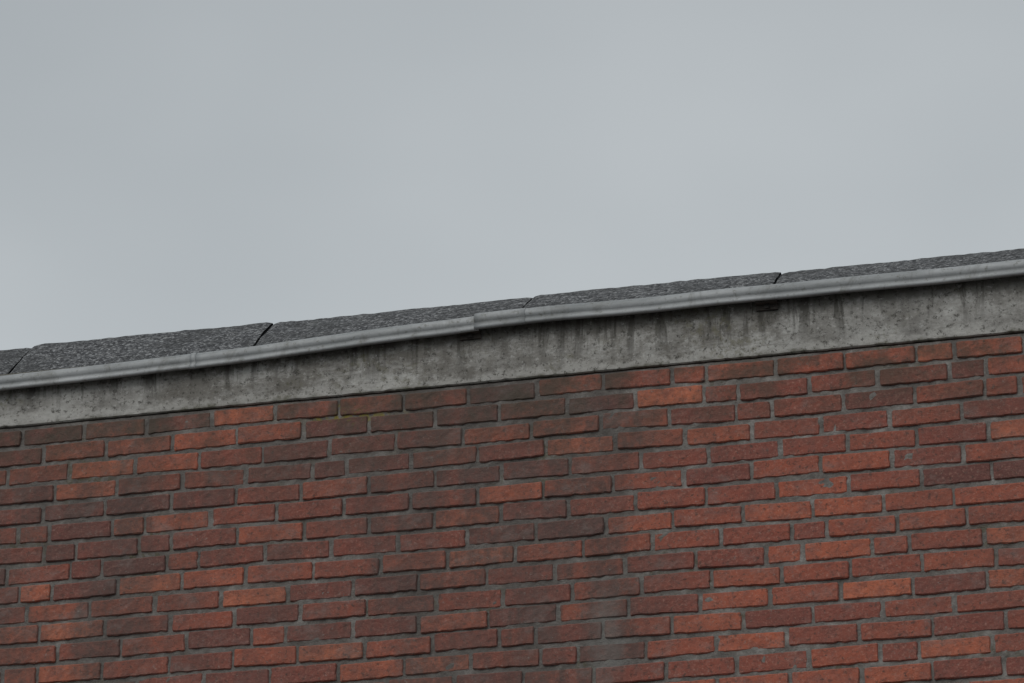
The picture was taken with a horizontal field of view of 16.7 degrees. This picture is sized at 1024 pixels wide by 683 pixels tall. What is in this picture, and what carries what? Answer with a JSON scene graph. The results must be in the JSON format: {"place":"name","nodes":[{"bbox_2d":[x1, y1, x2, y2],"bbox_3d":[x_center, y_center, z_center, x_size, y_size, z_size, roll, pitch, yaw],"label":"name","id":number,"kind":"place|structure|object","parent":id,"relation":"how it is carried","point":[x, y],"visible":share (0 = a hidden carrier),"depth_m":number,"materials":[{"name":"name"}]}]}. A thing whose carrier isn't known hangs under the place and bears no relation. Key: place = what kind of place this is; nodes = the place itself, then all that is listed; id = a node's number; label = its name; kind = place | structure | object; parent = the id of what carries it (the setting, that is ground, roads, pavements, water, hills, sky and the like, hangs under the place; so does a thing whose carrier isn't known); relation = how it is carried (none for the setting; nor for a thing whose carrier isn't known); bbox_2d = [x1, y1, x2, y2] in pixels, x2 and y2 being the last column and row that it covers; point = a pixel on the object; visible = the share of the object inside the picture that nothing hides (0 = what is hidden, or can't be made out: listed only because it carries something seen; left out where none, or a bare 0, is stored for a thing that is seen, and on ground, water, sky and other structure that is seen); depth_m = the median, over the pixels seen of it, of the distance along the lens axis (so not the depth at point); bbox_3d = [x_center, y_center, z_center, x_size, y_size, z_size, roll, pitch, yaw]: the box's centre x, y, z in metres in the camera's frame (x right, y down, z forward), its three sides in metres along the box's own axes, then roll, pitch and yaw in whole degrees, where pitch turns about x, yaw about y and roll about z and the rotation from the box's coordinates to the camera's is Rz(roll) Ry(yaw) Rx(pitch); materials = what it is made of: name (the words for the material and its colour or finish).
{"place":"outdoors","nodes":[
{"label":"outdoors","id":0,"kind":"place"},
{"bbox_2d":[0,0,1023,349],"label":"sky","id":1,"kind":"structure","parent":0,"point":[166,165],"materials":[{"name":"grey"}]},
{"label":"ground","id":2,"kind":"structure","parent":0,"visible":0},
{"bbox_3d":[0.722,4.437,14.019,13.500,6.002,7.965,-6,-24,13],"label":"side and rear walls","id":3,"kind":"object","parent":2,"relation":"on","visible":0},
{"bbox_2d":[0,336,1023,682],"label":"front bricks","id":4,"kind":"object","parent":3,"relation":"attached to","point":[550,596],"visible":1,"depth_m":11.31,"materials":[{"name":"brick"}]},
{"bbox_2d":[0,334,1023,682],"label":"mortar joints","id":5,"kind":"object","parent":3,"relation":"attached to","point":[766,546],"visible":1,"depth_m":11.32,"materials":[{"name":"grey concrete"}]},
{"bbox_2d":[0,275,1023,428],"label":"concrete ring beam","id":6,"kind":"structure","parent":3,"relation":"on","point":[852,320],"depth_m":11.54,"materials":[{"name":"grey concrete"}]},
{"bbox_2d":[0,354,189,390],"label":"edge trim","id":7,"kind":"structure","parent":6,"relation":"attached to","point":[97,372],"depth_m":11.89,"materials":[{"name":"metal"}]},
{"bbox_2d":[189,352,198,369],"bbox_3d":[-1.073,0.069,11.834,0.020,0.064,0.046,-6,-24,13],"label":"trim joiner","id":8,"kind":"object","parent":7,"relation":"attached to","point":[192,360],"depth_m":11.81,"materials":[{"name":"metal"}]},
{"bbox_2d":[195,316,480,368],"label":"edge trim","id":9,"kind":"structure","parent":6,"relation":"attached to","point":[336,342],"depth_m":11.71,"materials":[{"name":"metal"}]},
{"bbox_2d":[459,329,480,340],"bbox_3d":[-0.141,-0.028,11.627,0.072,0.036,0.032,-6,-24,13],"label":"trim clip","id":10,"kind":"object","parent":9,"relation":"attached to","point":[473,335],"depth_m":11.63,"materials":[{"name":"metal"}]},
{"bbox_2d":[755,299,777,311],"bbox_3d":[0.830,-0.123,11.407,0.072,0.036,0.032,-6,-24,13],"label":"trim clip","id":11,"kind":"object","parent":6,"relation":"attached to","point":[766,305],"depth_m":11.40,"materials":[{"name":"metal"}]},
{"bbox_2d":[525,259,1023,323],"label":"edge trim","id":12,"kind":"structure","parent":6,"relation":"attached to","point":[916,278],"depth_m":11.39,"materials":[{"name":"metal"}]},
{"bbox_2d":[474,308,524,328],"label":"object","id":13,"kind":"object","parent":12,"relation":"attached to","point":[502,318],"depth_m":11.59,"materials":[{"name":"metal"}]},
{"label":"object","id":14,"kind":"object","parent":3,"relation":"on","visible":0},
{"bbox_2d":[8,274,781,373],"bbox_3d":[-0.181,0.018,11.927,13.500,0.273,0.541,-6,-24,13],"label":"bitumen underlay","id":15,"kind":"object","parent":14,"relation":"on","point":[270,326],"visible":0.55,"depth_m":12.01,"materials":[{"name":"black"}]},
{"bbox_2d":[0,348,31,374],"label":"felt sheet","id":16,"kind":"object","parent":15,"relation":"on","point":[10,359],"visible":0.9,"depth_m":12.20,"materials":[{"name":"stone"}]},
{"bbox_2d":[10,322,272,373],"bbox_3d":[-1.260,0.069,12.136,0.876,0.235,0.452,-6,-24,13],"label":"felt sheet","id":17,"kind":"object","parent":15,"relation":"on","point":[46,356],"visible":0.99,"depth_m":12.06,"materials":[{"name":"stone"}]},
{"bbox_2d":[256,297,531,345],"bbox_3d":[-0.381,-0.022,11.938,0.918,0.210,0.451,-6,-24,13],"label":"felt sheet","id":18,"kind":"object","parent":15,"relation":"on","point":[278,332],"visible":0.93,"depth_m":11.87,"materials":[{"name":"stone"}]},
{"bbox_2d":[524,272,780,307],"bbox_3d":[0.483,-0.123,11.749,0.847,0.181,0.451,-6,-24,13],"label":"felt sheet","id":19,"kind":"object","parent":15,"relation":"on","point":[636,291],"visible":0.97,"depth_m":11.68,"materials":[{"name":"stone"}]},
{"bbox_2d":[776,248,1023,283],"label":"felt sheet","id":20,"kind":"object","parent":15,"relation":"on","point":[907,265],"visible":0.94,"depth_m":11.50,"materials":[{"name":"stone"}]}
]}

